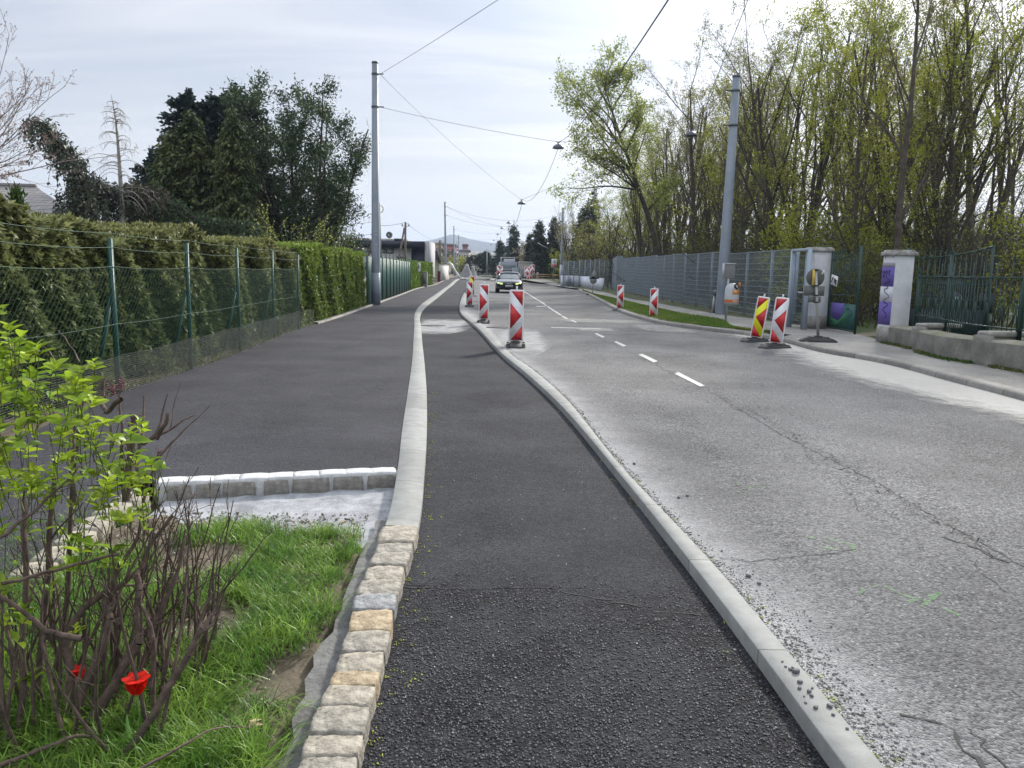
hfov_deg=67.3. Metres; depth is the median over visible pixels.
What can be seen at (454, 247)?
lamp wire pole
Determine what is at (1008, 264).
woodland shrub
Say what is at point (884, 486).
road crack
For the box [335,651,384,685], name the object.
granite kerb block
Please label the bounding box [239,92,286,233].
blue spruce
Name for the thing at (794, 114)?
budding tree
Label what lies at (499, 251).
fir
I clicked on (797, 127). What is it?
budding tree
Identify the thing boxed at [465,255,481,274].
pine
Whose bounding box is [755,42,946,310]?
budding tree
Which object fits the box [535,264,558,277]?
garden hedge
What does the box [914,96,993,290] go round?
budding tree
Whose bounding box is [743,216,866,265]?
woodland shrub
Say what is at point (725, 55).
overhead wire
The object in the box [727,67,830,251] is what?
budding tree
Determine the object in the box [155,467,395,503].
row of granite blocks
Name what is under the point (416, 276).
hedge
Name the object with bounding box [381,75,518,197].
overhead wire
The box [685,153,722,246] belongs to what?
budding tree
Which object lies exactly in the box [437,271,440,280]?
red bollard
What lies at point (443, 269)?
garden wall
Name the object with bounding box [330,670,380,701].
granite kerb block
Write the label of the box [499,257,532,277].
tipper lorry
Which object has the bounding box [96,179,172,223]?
weeping cedar
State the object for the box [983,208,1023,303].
woodland shrub
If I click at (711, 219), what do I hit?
budding tree
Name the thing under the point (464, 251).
apartment block
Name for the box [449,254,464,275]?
tree
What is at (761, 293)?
woodland shrub
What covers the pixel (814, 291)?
portable road sign
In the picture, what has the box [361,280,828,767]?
cycle path
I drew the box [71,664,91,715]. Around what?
tulip
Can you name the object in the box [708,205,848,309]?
woodland shrub
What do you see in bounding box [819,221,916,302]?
woodland shrub
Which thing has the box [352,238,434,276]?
flat roof house
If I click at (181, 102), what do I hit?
blue spruce
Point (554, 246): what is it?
pine
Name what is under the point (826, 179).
budding tree
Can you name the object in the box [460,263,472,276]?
covered sign
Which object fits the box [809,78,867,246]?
budding tree
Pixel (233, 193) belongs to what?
golden cypress
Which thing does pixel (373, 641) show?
granite kerb block
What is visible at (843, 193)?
budding tree
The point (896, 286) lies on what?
gate pillar
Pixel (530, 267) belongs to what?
warning beacon
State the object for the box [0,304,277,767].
foreground shrub
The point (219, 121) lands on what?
blue spruce
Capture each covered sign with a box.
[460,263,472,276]
[471,265,476,276]
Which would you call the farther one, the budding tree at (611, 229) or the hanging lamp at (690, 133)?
the budding tree at (611, 229)
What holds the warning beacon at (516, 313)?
on the dust collar at (531, 340)
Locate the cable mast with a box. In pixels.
[379,203,383,257]
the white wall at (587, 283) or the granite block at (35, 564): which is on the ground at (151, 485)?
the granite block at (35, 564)
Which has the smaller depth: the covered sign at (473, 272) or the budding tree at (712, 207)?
the budding tree at (712, 207)
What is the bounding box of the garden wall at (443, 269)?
[439,264,448,281]
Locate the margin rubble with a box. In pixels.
[128,289,415,390]
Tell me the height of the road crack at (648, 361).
0.001 m
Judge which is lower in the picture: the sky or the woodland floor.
the woodland floor
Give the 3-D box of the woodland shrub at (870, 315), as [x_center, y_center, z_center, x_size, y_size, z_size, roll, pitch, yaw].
[13.061,-4.640,28.438,5.341,4.714,6.210,-3,10,-29]
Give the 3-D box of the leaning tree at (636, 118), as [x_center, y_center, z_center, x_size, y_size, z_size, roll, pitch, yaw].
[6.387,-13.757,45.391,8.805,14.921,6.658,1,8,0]
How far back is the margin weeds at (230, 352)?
12.72 m
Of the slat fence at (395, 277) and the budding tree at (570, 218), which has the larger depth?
the budding tree at (570, 218)
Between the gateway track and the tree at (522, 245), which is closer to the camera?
the gateway track
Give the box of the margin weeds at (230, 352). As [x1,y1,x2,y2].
[96,304,369,398]
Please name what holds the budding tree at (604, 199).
on the woodland floor
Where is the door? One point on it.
(423, 274)
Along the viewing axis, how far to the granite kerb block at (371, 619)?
3.38 m
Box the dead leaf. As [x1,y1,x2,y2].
[247,718,262,728]
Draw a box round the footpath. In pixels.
[529,280,1023,388]
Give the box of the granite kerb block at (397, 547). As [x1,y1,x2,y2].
[375,542,412,562]
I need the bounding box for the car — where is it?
[493,272,525,292]
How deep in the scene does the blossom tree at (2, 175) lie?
13.41 m
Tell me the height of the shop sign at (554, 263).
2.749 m
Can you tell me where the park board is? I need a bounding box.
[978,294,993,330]
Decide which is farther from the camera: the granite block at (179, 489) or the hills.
the hills
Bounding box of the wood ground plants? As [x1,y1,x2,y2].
[676,291,1023,337]
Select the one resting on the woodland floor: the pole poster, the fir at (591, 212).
the fir at (591, 212)
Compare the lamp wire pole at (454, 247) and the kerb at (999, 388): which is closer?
the kerb at (999, 388)
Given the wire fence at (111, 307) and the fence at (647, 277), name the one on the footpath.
the fence at (647, 277)
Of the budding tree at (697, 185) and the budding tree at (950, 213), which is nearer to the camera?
the budding tree at (950, 213)
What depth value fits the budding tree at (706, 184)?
64.97 m
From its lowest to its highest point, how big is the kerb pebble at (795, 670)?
0.017 m
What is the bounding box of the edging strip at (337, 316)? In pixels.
[314,281,442,323]
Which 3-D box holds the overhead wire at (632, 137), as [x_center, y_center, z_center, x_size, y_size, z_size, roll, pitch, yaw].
[4.501,-10.045,31.106,5.368,0.378,0.015,4,9,16]
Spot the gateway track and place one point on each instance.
(870, 334)
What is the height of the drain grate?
0.012 m
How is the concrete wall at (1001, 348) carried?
on the footpath
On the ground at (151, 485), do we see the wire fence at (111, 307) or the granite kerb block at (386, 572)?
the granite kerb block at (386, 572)
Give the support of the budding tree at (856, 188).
on the woodland floor
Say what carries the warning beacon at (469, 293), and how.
on the road at (932, 618)
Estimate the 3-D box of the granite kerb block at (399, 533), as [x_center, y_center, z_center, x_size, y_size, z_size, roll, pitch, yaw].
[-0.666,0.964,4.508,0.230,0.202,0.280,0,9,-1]
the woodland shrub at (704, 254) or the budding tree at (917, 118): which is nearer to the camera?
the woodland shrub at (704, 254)
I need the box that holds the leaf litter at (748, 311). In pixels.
[665,295,800,324]
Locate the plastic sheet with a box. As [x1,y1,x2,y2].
[447,262,459,277]
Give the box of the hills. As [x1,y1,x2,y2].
[424,235,567,252]
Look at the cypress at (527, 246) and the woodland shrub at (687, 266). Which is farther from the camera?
the cypress at (527, 246)
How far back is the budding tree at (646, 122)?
71.24 m
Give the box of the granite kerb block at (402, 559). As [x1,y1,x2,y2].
[369,552,410,577]
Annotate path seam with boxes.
[403,586,720,615]
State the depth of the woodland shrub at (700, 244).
41.24 m
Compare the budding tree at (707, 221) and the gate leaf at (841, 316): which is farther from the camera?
the budding tree at (707, 221)
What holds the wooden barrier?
on the road at (482, 277)
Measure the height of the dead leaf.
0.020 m
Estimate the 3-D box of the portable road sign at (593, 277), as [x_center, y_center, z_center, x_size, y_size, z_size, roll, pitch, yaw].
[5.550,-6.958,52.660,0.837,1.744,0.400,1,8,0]
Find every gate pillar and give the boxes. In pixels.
[800,247,834,328]
[876,250,917,341]
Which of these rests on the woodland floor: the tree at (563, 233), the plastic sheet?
the tree at (563, 233)
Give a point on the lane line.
(551, 309)
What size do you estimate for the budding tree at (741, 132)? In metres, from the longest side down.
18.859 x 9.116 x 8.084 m
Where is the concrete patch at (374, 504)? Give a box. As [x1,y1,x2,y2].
[149,488,393,547]
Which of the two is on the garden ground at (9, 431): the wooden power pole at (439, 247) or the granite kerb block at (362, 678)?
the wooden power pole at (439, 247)
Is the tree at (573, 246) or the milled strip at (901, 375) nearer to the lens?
the milled strip at (901, 375)
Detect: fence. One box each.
[0,223,313,431]
[365,250,410,304]
[562,248,812,329]
[913,248,1023,340]
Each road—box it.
[464,274,496,278]
[464,278,1023,767]
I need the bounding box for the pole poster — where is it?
[559,265,562,279]
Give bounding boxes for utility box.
[421,272,427,286]
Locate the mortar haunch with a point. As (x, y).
(322, 671)
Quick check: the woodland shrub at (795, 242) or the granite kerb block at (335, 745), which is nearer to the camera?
the granite kerb block at (335, 745)
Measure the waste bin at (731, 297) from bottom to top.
1.833 m
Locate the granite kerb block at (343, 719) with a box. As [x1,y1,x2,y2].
[308,705,370,748]
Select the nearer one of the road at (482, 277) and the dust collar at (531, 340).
the dust collar at (531, 340)
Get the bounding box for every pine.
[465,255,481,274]
[469,251,491,274]
[528,214,567,278]
[546,235,566,278]
[567,199,591,275]
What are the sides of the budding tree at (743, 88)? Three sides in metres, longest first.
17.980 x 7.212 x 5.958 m
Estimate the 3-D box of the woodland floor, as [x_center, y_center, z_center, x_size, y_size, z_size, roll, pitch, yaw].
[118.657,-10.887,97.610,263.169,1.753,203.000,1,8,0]
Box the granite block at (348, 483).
[333,476,363,490]
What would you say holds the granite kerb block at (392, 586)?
on the ground at (151, 485)
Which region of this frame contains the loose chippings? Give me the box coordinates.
[368,566,820,767]
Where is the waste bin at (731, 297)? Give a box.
[722,263,740,318]
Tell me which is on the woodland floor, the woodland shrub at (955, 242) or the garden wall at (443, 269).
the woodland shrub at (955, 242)
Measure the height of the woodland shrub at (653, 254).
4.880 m
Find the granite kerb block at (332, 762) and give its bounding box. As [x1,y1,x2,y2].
[298,756,356,767]
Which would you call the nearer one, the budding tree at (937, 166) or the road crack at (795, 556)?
the road crack at (795, 556)
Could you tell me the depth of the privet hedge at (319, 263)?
23.50 m
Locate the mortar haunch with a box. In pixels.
[277,520,385,767]
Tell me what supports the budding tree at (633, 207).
on the woodland floor
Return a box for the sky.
[0,0,1023,251]
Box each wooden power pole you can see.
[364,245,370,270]
[397,222,409,259]
[438,240,441,263]
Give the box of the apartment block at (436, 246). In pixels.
[435,243,443,252]
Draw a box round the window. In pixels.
[381,248,393,253]
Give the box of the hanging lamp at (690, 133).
[685,128,696,136]
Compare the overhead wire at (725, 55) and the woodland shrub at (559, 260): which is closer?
the overhead wire at (725, 55)
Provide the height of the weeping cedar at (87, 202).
6.783 m
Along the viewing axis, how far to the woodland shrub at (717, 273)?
40.19 m
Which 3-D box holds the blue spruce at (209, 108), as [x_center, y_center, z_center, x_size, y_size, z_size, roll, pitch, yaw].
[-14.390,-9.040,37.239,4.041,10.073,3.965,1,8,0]
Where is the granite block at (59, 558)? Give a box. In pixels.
[30,545,78,573]
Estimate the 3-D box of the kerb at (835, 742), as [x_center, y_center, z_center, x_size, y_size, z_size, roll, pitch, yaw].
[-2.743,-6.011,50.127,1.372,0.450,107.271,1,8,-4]
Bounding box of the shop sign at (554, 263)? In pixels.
[551,259,556,281]
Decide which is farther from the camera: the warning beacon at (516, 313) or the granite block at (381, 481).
the warning beacon at (516, 313)
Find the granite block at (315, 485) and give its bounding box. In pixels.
[292,478,329,492]
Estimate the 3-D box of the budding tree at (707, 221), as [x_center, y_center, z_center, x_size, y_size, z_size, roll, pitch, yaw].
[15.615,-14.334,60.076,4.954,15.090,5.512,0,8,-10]
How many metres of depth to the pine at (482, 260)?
172.31 m
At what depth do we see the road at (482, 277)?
127.52 m
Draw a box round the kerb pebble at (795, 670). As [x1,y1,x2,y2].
[792,668,799,673]
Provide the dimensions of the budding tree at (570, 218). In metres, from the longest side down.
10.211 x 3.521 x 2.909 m
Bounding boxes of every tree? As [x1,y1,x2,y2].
[0,9,137,191]
[442,255,453,273]
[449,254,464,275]
[456,255,468,271]
[513,240,526,263]
[519,251,525,261]
[546,33,690,267]
[548,195,574,274]
[553,214,571,253]
[554,220,595,274]
[561,221,571,251]
[565,201,580,235]
[566,215,621,276]
[566,231,604,275]
[570,190,629,253]
[588,198,619,258]
[590,123,677,256]
[593,212,641,283]
[600,213,625,257]
[603,137,699,255]
[605,195,638,282]
[614,175,662,256]
[618,111,704,244]
[618,145,684,256]
[619,186,650,257]
[628,9,731,292]
[630,154,690,256]
[634,111,686,255]
[640,93,706,292]
[643,133,675,237]
[643,151,685,240]
[649,58,724,281]
[658,46,737,293]
[661,136,720,229]
[662,99,729,250]
[665,90,796,242]
[672,1,870,295]
[676,126,728,232]
[682,106,746,250]
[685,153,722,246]
[686,110,728,241]
[699,67,793,296]
[700,28,808,208]
[700,73,785,244]
[701,18,809,300]
[702,0,798,308]
[705,66,777,225]
[706,129,746,223]
[712,103,769,251]
[720,89,757,245]
[723,29,799,222]
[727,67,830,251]
[730,1,832,249]
[730,68,803,302]
[732,0,842,238]
[736,0,991,245]
[737,0,921,297]
[743,0,922,303]
[749,155,809,242]
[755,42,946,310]
[776,0,965,320]
[791,0,1016,303]
[801,116,848,238]
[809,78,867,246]
[811,13,921,246]
[818,0,992,249]
[818,1,924,301]
[827,0,990,245]
[829,53,943,249]
[835,75,917,254]
[853,0,1021,313]
[879,0,1023,309]
[884,37,964,241]
[889,0,1023,309]
[889,57,944,243]
[893,0,1023,307]
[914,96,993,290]
[924,0,1023,292]
[954,0,1023,290]
[980,43,1023,285]
[1003,64,1023,329]
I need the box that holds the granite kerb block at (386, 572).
[364,565,404,586]
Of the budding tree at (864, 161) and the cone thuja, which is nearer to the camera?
the cone thuja
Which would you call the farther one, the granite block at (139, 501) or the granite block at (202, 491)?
the granite block at (202, 491)
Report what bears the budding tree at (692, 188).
on the woodland floor
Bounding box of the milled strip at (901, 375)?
[734,334,1023,415]
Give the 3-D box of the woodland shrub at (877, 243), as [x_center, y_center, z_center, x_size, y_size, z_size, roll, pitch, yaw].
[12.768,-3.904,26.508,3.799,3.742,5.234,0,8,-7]
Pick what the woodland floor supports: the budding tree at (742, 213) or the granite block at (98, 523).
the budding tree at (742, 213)
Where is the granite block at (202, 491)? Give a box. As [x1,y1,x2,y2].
[196,483,219,498]
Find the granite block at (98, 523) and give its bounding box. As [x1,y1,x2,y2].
[73,515,115,542]
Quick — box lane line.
[490,279,599,328]
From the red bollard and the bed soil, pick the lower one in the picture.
the bed soil
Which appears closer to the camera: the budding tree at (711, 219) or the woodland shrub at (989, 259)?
the woodland shrub at (989, 259)
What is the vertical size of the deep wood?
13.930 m
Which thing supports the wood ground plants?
on the woodland floor
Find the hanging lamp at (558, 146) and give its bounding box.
[552,141,563,148]
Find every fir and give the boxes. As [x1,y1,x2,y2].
[487,237,506,275]
[492,222,522,275]
[576,184,608,276]
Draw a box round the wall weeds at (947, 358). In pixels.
[879,341,1023,373]
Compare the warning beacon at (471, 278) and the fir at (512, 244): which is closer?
the warning beacon at (471, 278)
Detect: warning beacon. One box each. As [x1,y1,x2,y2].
[465,280,473,306]
[469,276,476,296]
[477,282,489,323]
[496,266,500,279]
[506,286,525,348]
[524,267,527,278]
[527,267,529,278]
[529,266,532,278]
[531,265,534,277]
[612,284,627,310]
[649,286,660,319]
[740,294,769,342]
[758,294,791,348]
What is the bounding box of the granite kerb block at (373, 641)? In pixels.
[340,630,390,665]
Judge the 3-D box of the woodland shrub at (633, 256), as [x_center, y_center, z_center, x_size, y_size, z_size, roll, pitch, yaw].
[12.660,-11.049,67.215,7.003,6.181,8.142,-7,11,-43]
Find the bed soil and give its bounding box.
[0,515,362,767]
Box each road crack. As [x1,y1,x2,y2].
[597,337,708,389]
[709,391,1022,565]
[718,392,982,545]
[720,549,853,561]
[900,713,985,767]
[944,536,1008,562]
[970,729,1008,767]
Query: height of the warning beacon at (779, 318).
1.171 m
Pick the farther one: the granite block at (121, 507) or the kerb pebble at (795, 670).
the granite block at (121, 507)
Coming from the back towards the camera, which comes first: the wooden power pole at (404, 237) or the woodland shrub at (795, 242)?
the wooden power pole at (404, 237)
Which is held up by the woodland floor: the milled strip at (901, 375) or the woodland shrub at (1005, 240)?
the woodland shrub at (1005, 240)
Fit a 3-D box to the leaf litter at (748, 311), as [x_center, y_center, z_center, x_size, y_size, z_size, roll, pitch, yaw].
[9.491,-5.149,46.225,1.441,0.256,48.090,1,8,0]
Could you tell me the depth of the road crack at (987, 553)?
4.45 m
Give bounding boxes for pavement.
[0,276,461,484]
[0,484,132,576]
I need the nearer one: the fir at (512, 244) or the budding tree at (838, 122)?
the budding tree at (838, 122)
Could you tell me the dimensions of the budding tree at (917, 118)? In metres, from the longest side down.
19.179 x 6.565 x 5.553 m
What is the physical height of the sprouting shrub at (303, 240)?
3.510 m
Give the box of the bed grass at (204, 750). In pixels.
[0,503,370,767]
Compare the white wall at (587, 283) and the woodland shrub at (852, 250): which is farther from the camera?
the white wall at (587, 283)
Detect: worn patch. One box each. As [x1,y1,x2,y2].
[557,318,646,323]
[575,328,616,330]
[632,324,696,332]
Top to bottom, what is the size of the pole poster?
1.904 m
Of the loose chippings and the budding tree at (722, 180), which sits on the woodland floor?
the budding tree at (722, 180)
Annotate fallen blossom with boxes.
[368,391,900,767]
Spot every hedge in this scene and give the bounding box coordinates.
[0,193,306,417]
[274,241,366,324]
[397,259,433,289]
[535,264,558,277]
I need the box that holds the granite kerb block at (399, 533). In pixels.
[377,525,418,552]
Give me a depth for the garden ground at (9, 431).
8.08 m
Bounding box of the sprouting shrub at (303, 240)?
[249,204,361,301]
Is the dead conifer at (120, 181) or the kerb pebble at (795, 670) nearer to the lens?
the kerb pebble at (795, 670)
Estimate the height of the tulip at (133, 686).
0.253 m
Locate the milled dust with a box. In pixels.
[738,334,1023,420]
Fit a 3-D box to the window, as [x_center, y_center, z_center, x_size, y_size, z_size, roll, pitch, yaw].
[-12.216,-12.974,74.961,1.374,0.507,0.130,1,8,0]
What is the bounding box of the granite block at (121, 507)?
[91,502,132,525]
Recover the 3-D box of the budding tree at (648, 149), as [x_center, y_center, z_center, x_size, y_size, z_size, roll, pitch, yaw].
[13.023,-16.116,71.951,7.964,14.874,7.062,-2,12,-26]
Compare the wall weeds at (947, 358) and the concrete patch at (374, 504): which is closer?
the concrete patch at (374, 504)
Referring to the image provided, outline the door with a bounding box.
[422,273,425,283]
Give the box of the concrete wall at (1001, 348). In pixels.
[888,323,1023,370]
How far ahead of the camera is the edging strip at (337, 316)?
27.82 m
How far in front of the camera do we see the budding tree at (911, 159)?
29.36 m
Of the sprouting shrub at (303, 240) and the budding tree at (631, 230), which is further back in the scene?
the budding tree at (631, 230)
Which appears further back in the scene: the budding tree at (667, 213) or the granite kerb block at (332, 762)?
the budding tree at (667, 213)
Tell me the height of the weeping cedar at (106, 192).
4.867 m
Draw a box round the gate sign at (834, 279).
[830,274,837,286]
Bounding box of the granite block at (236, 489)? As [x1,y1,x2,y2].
[223,482,255,497]
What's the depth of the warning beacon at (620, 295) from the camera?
32.00 m
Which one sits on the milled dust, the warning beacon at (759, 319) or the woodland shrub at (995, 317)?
the warning beacon at (759, 319)
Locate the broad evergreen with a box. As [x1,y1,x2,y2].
[179,66,379,255]
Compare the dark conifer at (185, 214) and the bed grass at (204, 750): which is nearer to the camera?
the bed grass at (204, 750)
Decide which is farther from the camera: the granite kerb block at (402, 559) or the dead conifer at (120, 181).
the dead conifer at (120, 181)
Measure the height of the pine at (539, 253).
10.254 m
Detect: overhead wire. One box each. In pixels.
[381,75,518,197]
[382,0,497,72]
[386,108,555,141]
[524,91,728,198]
[559,0,668,141]
[574,129,688,141]
[691,0,747,128]
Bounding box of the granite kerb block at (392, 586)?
[355,579,402,604]
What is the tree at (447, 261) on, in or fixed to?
on the garden ground at (9, 431)
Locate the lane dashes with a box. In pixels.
[562,316,704,386]
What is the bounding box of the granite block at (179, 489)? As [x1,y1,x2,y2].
[166,484,191,500]
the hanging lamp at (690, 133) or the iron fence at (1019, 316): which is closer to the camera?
the iron fence at (1019, 316)
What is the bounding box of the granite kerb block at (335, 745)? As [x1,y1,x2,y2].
[301,734,364,767]
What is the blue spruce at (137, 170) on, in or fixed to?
on the garden ground at (9, 431)
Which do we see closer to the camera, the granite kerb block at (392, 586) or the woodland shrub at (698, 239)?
the granite kerb block at (392, 586)
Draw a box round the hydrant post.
[711,290,716,312]
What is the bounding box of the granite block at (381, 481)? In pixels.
[367,472,396,489]
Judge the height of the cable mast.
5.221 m
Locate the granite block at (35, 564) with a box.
[6,562,59,590]
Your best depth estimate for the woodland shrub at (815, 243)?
31.86 m
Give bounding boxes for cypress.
[138,108,268,236]
[197,103,268,237]
[522,232,535,266]
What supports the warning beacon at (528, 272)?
on the footpath
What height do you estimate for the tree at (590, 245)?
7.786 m
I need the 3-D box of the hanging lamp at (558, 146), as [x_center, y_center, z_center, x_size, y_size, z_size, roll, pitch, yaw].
[1.921,-9.912,31.892,0.487,0.320,0.487,1,8,0]
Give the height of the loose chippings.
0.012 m
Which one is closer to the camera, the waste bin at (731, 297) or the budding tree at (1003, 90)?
the waste bin at (731, 297)
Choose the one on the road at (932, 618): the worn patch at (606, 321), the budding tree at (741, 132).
the worn patch at (606, 321)
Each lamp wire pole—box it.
[371,61,383,304]
[444,202,446,264]
[453,226,454,275]
[559,208,563,280]
[715,74,740,314]
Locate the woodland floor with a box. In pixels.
[477,274,1023,340]
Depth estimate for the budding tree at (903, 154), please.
22.83 m
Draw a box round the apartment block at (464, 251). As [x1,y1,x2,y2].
[457,249,471,274]
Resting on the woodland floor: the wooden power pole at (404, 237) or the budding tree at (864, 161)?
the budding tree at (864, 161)
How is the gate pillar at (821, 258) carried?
on the footpath
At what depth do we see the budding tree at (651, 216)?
81.49 m
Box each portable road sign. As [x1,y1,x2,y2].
[586,270,598,294]
[799,268,837,342]
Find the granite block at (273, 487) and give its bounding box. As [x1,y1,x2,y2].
[264,480,288,495]
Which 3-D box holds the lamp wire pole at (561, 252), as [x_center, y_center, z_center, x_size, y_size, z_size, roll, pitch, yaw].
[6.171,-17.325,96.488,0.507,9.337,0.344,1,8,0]
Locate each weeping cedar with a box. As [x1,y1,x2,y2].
[11,113,111,222]
[46,175,145,222]
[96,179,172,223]
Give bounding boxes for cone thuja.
[4,182,29,212]
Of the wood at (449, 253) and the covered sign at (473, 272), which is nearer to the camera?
the covered sign at (473, 272)
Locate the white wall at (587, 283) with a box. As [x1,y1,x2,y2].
[560,275,603,289]
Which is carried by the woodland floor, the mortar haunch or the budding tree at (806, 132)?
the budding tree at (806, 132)
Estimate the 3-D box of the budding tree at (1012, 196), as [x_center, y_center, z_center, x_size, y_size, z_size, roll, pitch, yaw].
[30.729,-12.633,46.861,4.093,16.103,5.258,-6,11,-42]
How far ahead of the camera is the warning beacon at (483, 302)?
22.82 m
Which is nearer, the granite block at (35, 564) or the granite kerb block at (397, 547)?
the granite block at (35, 564)
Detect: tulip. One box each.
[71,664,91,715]
[121,670,153,743]
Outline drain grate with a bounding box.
[486,326,508,327]
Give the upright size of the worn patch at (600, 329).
0.001 m
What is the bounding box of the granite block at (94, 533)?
[52,530,97,553]
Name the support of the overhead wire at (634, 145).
attached to the lamp wire pole at (725, 241)
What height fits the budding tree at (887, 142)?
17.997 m
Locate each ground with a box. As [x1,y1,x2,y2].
[0,274,456,445]
[82,279,832,513]
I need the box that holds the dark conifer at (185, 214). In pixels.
[134,194,266,237]
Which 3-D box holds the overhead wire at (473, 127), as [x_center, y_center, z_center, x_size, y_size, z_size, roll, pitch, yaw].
[-1.718,-10.643,31.553,7.324,1.167,0.015,1,8,-4]
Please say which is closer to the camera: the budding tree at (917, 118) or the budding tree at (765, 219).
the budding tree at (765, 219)
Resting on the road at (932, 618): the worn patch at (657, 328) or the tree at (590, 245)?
the worn patch at (657, 328)
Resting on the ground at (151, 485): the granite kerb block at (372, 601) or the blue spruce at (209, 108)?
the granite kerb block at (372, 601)
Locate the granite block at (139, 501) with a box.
[111,492,150,516]
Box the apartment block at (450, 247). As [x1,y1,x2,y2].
[442,244,459,273]
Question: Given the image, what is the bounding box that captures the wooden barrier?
[533,274,558,278]
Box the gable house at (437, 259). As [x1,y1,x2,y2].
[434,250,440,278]
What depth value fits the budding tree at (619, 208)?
73.83 m
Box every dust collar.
[421,319,466,333]
[496,330,547,354]
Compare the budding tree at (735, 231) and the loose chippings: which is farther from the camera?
the budding tree at (735, 231)
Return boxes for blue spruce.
[128,146,157,216]
[143,87,215,187]
[191,88,225,148]
[203,82,273,227]
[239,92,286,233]
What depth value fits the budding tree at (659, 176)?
76.61 m
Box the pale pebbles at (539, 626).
[405,471,735,767]
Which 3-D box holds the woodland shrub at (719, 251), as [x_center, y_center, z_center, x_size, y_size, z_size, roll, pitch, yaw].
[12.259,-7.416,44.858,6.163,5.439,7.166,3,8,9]
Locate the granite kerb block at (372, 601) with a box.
[351,593,397,620]
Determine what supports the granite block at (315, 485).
on the row of granite blocks at (259, 479)
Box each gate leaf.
[826,246,862,333]
[908,245,995,335]
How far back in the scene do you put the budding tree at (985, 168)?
31.98 m
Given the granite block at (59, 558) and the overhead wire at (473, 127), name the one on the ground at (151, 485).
the granite block at (59, 558)
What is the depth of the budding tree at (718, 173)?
67.77 m
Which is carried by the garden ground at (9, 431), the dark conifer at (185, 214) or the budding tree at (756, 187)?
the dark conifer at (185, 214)
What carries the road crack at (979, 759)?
on the road at (932, 618)
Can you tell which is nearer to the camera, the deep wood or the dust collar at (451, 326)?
the dust collar at (451, 326)
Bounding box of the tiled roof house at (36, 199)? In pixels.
[0,183,66,214]
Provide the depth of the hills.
2393.88 m
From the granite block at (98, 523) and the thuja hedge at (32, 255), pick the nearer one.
the granite block at (98, 523)
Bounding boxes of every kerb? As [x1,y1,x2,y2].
[385,277,463,533]
[449,278,1023,400]
[459,292,883,767]
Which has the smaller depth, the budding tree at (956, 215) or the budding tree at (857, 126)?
the budding tree at (857, 126)
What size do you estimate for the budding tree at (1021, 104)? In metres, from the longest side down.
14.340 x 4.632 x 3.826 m
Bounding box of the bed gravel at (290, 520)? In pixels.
[1,510,368,767]
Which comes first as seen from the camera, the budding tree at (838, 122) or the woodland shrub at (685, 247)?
the budding tree at (838, 122)
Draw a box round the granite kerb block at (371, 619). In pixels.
[348,609,392,640]
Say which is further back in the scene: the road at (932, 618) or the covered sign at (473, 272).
the covered sign at (473, 272)
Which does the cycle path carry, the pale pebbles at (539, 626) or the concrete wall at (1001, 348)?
the pale pebbles at (539, 626)
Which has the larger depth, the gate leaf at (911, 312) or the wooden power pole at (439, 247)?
the wooden power pole at (439, 247)
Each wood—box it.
[441,246,630,273]
[745,185,1023,292]
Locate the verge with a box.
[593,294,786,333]
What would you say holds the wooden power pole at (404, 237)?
on the garden ground at (9, 431)
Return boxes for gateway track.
[849,331,1023,338]
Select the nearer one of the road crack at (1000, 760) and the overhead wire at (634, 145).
the road crack at (1000, 760)
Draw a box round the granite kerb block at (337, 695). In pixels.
[320,685,375,720]
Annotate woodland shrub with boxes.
[548,249,576,275]
[574,232,619,284]
[596,261,610,285]
[599,240,669,281]
[600,227,685,272]
[602,239,648,284]
[625,238,678,294]
[647,237,731,296]
[649,217,752,284]
[650,186,821,308]
[651,230,731,297]
[660,222,755,299]
[663,228,737,295]
[671,218,764,299]
[682,207,763,300]
[688,218,760,292]
[688,250,753,297]
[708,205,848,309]
[714,247,766,304]
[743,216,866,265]
[744,192,888,314]
[752,242,802,311]
[757,202,937,317]
[762,193,879,302]
[777,214,937,326]
[788,197,979,311]
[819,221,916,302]
[821,180,1021,308]
[832,218,958,319]
[892,175,1023,318]
[892,200,1023,312]
[912,211,1023,326]
[922,258,965,308]
[968,190,1023,314]
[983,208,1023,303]
[986,236,1023,294]
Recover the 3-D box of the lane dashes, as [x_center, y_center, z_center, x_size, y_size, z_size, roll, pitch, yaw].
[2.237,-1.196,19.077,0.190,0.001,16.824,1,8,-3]
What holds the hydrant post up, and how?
on the woodland floor
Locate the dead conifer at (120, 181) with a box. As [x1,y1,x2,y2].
[89,95,157,223]
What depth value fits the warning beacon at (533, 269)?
118.46 m
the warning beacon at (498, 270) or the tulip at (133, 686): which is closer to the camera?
the tulip at (133, 686)
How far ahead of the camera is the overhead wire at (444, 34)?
22.63 m
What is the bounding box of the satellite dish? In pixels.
[386,232,391,240]
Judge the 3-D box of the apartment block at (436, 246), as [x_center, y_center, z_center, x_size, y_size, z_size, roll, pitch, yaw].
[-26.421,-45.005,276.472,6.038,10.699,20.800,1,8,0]
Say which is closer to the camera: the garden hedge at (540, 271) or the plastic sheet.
the plastic sheet

